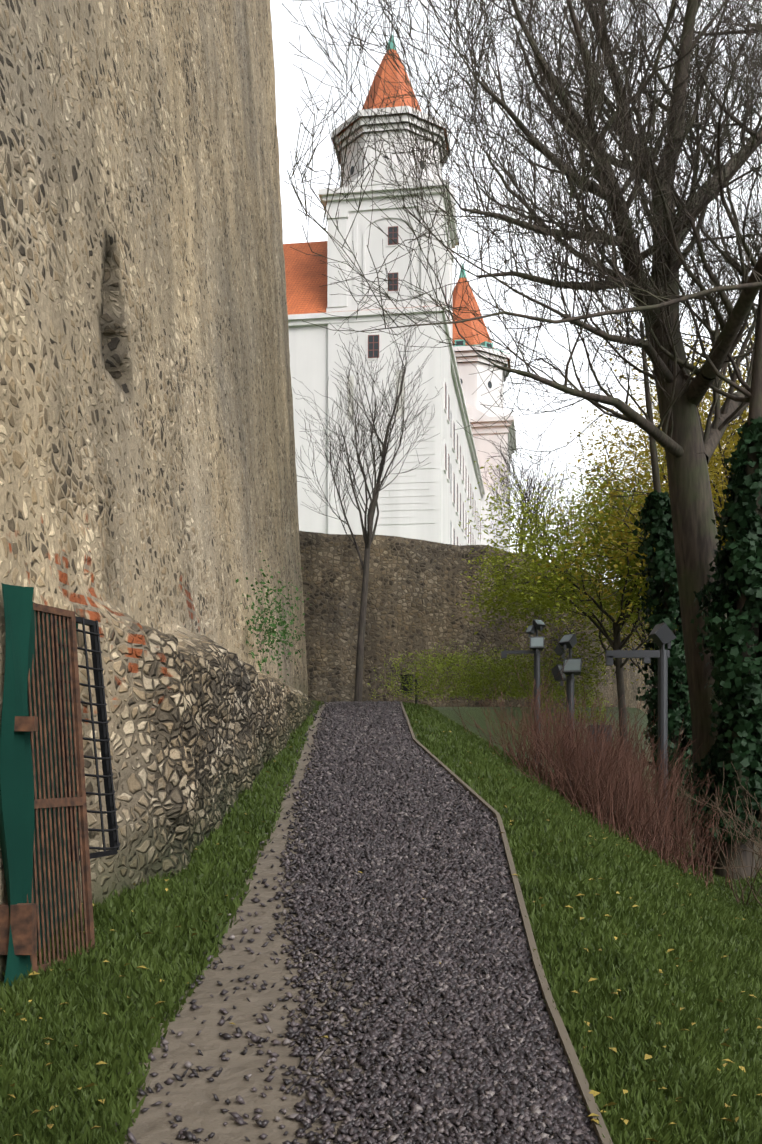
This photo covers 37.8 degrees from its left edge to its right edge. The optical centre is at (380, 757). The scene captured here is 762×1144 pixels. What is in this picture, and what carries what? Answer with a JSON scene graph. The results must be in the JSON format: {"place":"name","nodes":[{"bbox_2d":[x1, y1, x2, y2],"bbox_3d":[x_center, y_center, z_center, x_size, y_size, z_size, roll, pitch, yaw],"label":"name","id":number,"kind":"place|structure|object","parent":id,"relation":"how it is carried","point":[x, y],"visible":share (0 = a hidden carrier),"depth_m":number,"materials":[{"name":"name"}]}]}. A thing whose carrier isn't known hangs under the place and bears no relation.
{"place":"outdoors","nodes":[
{"label":"outdoors","id":0,"kind":"place"},
{"bbox_2d":[0,704,761,1143],"bbox_3d":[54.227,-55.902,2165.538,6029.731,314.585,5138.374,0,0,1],"label":"ground","id":1,"kind":"structure","parent":0,"point":[194,1104],"depth_m":4.32,"materials":[{"name":"beige soil"}]},
{"bbox_2d":[27,603,94,972],"bbox_3d":[-1.420,0.115,4.805,0.144,1.557,0.479,0,0,19],"label":"iron gate leaf","id":2,"kind":"object","parent":1,"relation":"on","point":[57,802],"visible":0.65,"depth_m":4.86,"materials":[{"name":"brown metal"}]},
{"bbox_2d":[0,716,37,954],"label":"gate hinges","id":3,"kind":"object","parent":2,"relation":"attached to","point":[21,920],"visible":0.78,"depth_m":4.47,"materials":[{"name":"metal"}]},
{"bbox_2d":[0,0,316,981],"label":"bastion wall","id":4,"kind":"structure","parent":1,"relation":"on","point":[148,496],"depth_m":7.28,"materials":[{"name":"stone"}]},
{"bbox_2d":[0,583,78,986],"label":"gate","id":5,"kind":"structure","parent":4,"relation":"attached to","point":[17,823],"depth_m":4.55,"materials":[{"name":"teal metal"}]},
{"bbox_2d":[52,615,119,861],"bbox_3d":[-1.363,-0.100,5.254,0.230,1.146,0.403,0,0,14],"label":"metal grate","id":6,"kind":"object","parent":4,"relation":"attached to","point":[106,756],"depth_m":5.29,"materials":[{"name":"black metal"}]},
{"bbox_2d":[236,551,310,687],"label":"plant wall","id":7,"kind":"structure","parent":4,"relation":"attached to","point":[282,623],"depth_m":11.50,"materials":[{"name":"green plant"}]},
{"bbox_2d":[115,700,600,1143],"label":"gravel stones","id":8,"kind":"object","parent":1,"relation":"on","point":[540,1089],"visible":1,"depth_m":4.85,"materials":[{"name":"grey gravel"}]},
{"bbox_2d":[292,304,442,701],"bbox_3d":[-0.545,-8.248,35.710,5.043,13.401,5.525,0,0,1],"label":"bare tree","id":9,"kind":"object","parent":1,"relation":"on","point":[368,530],"visible":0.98,"depth_m":35.73,"materials":[{"name":"brown plant"}]},
{"bbox_2d":[0,700,761,1143],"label":"grass","id":10,"kind":"structure","parent":1,"relation":"on","point":[702,1072],"depth_m":4.92,"materials":[{"name":"green plant"}]},
{"bbox_2d":[0,710,761,1141],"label":"fallen leaves","id":11,"kind":"object","parent":1,"relation":"on","point":[50,1126],"visible":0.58,"depth_m":4.25,"materials":[{"name":"yellow plant"}]},
{"bbox_2d":[400,674,417,703],"bbox_3d":[0.849,-2.120,35.350,0.506,1.110,0.442,0,0,29],"label":"litter bin on post","id":12,"kind":"object","parent":1,"relation":"on","point":[404,688],"visible":0.52,"depth_m":35.22,"materials":[{"name":"black"}]},
{"bbox_2d":[367,639,611,723],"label":"hedge shrubs","id":13,"kind":"object","parent":1,"relation":"on","point":[476,683],"visible":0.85,"depth_m":32.77,"materials":[{"name":"green plant"}]},
{"bbox_2d":[299,531,685,739],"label":"retaining wall","id":14,"kind":"structure","parent":1,"relation":"on","point":[417,588],"depth_m":39.55,"materials":[{"name":"stone"}]},
{"bbox_2d":[400,701,612,1143],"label":"path edging","id":15,"kind":"object","parent":1,"relation":"on","point":[588,1098],"visible":0.54,"depth_m":4.56,"materials":[{"name":"brown"}]},
{"bbox_2d":[274,0,761,868],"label":"bare tree","id":16,"kind":"object","parent":1,"relation":"on","point":[686,440],"visible":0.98,"depth_m":13.18,"materials":[{"name":"brown plant"}]},
{"bbox_2d":[501,619,544,761],"bbox_3d":[3.368,-1.518,26.277,1.046,3.502,0.350,0,0,11],"label":"floodlight pole","id":17,"kind":"object","parent":1,"relation":"on","point":[536,643],"visible":0.77,"depth_m":26.18,"materials":[{"name":"grey metal"}]},
{"bbox_2d":[551,634,581,785],"bbox_3d":[3.591,-0.581,21.331,0.602,3.592,0.340,0,0,31],"label":"floodlight pole","id":18,"kind":"object","parent":1,"relation":"on","point":[572,667],"visible":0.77,"depth_m":21.28,"materials":[{"name":"grey metal"}]},
{"bbox_2d":[451,449,725,779],"bbox_3d":[5.714,-3.393,29.264,7.751,9.000,8.424,0,0,1],"label":"ash tree","id":19,"kind":"object","parent":1,"relation":"on","point":[544,601],"depth_m":28.06,"materials":[{"name":"green plant"}]},
{"bbox_2d":[443,642,746,889],"bbox_3d":[2.525,0.091,13.982,4.158,2.949,3.808,0,0,22],"label":"red twig shrub","id":20,"kind":"object","parent":1,"relation":"on","point":[611,792],"visible":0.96,"depth_m":13.28,"materials":[{"name":"brown plant"}]},
{"bbox_2d":[512,304,754,716],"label":"trees","id":21,"kind":"object","parent":1,"relation":"on","point":[715,512],"visible":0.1,"depth_m":22.01,"materials":[{"name":"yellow plant"}]},
{"bbox_2d":[605,622,676,843],"bbox_3d":[3.903,-0.278,16.739,1.010,3.494,0.345,0,0,-7],"label":"floodlight pole","id":22,"kind":"object","parent":1,"relation":"on","point":[662,634],"visible":0.58,"depth_m":16.72,"materials":[{"name":"grey metal"}]},
{"bbox_2d":[630,490,693,827],"bbox_3d":[4.598,-1.524,17.430,1.316,5.320,1.248,0,0,1],"label":"ivy stem behind big tree","id":23,"kind":"object","parent":1,"relation":"on","point":[655,520],"visible":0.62,"depth_m":17.21,"materials":[{"name":"green plant"}]},
{"bbox_2d":[639,321,685,837],"bbox_3d":[4.431,-2.595,17.424,0.763,8.491,0.180,0,0,1],"label":"trunk","id":24,"kind":"object","parent":1,"relation":"on","point":[655,471],"visible":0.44,"depth_m":17.39,"materials":[{"name":"brown plant"}]},
{"bbox_2d":[594,0,761,879],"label":"tree","id":25,"kind":"object","parent":1,"relation":"on","point":[753,394],"visible":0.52,"depth_m":13.73,"materials":[{"name":"brown plant"}]},
{"bbox_2d":[690,416,761,844],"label":"trunk ivy","id":26,"kind":"object","parent":25,"relation":"attached to","point":[733,559],"visible":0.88,"depth_m":13.59,"materials":[{"name":"green plant"}]},
{"bbox_2d":[647,735,761,905],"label":"brown shrubs","id":27,"kind":"object","parent":1,"relation":"on","point":[751,834],"depth_m":11.48,"materials":[{"name":"brown plant"}]},
{"bbox_2d":[453,278,509,367],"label":"turret roof","id":28,"kind":"structure","parent":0,"point":[467,330],"depth_m":174.78,"materials":[{"name":"orange tile"}]},
{"bbox_2d":[453,264,509,353],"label":"roof trim","id":29,"kind":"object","parent":28,"relation":"attached to","point":[484,343],"visible":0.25,"depth_m":172.70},
{"bbox_2d":[453,341,516,551],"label":"castle tower","id":30,"kind":"structure","parent":0,"point":[474,388],"depth_m":170.18,"materials":[{"name":"white paint"}]},
{"bbox_2d":[270,0,761,583],"label":"sky","id":31,"kind":"structure","parent":0,"point":[289,79],"materials":[{"name":"white"}]},
{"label":"castle terrace ground","id":32,"kind":"structure","parent":0,"visible":0},
{"bbox_2d":[288,179,484,544],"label":"castle building","id":33,"kind":"structure","parent":32,"relation":"on","point":[314,353],"depth_m":101.61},
{"bbox_2d":[283,241,439,314],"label":"roof","id":34,"kind":"structure","parent":33,"relation":"on","point":[305,280],"depth_m":106.28,"materials":[{"name":"orange tile"}]},
{"bbox_2d":[348,370,404,419],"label":"castle stone strips","id":35,"kind":"object","parent":33,"relation":"attached to","point":[399,413],"visible":0.43,"depth_m":101.01,"materials":[{"name":"white stone"}]},
{"bbox_2d":[331,106,450,186],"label":"tower top","id":36,"kind":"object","parent":33,"relation":"on","point":[404,117],"visible":0.27,"depth_m":102.11,"materials":[{"name":"white paint"}]},
{"bbox_2d":[350,156,424,174],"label":"tower windows","id":37,"kind":"structure","parent":36,"relation":"attached to","point":[352,167],"depth_m":103.52,"materials":[{"name":"black glass"}]},
{"bbox_2d":[336,49,447,149],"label":"tower roof","id":38,"kind":"structure","parent":36,"relation":"on","point":[381,72],"depth_m":104.46,"materials":[{"name":"orange tile"}]},
{"bbox_2d":[387,35,396,49],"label":"finial","id":39,"kind":"object","parent":38,"relation":"on","point":[391,44],"visible":0.4,"depth_m":106.05,"materials":[{"name":"teal metal"}]},
{"bbox_2d":[343,135,441,185],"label":"castle tower panels","id":40,"kind":"object","parent":36,"relation":"attached to","point":[399,154],"visible":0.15,"depth_m":102.47,"materials":[{"name":"white paint"}]},
{"bbox_2d":[364,394,434,524],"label":"castle rustication","id":41,"kind":"object","parent":33,"relation":"attached to","point":[411,491],"visible":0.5,"depth_m":100.89,"materials":[{"name":"white stone"}]},
{"bbox_2d":[347,157,456,297],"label":"castle tower mouldings","id":42,"kind":"object","parent":33,"relation":"attached to","point":[380,168],"visible":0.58,"depth_m":100.68,"materials":[{"name":"white paint"}]},
{"bbox_2d":[366,225,480,545],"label":"window frames","id":43,"kind":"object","parent":33,"relation":"attached to","point":[453,422],"visible":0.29,"depth_m":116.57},
{"bbox_2d":[368,226,480,544],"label":"windows","id":44,"kind":"structure","parent":33,"relation":"attached to","point":[393,278],"depth_m":101.38,"materials":[{"name":"glass"}]},
{"bbox_2d":[477,421,605,561],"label":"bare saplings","id":45,"kind":"object","parent":32,"relation":"on","point":[529,490],"visible":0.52,"depth_m":43.93,"materials":[{"name":"brown plant"}]}
]}

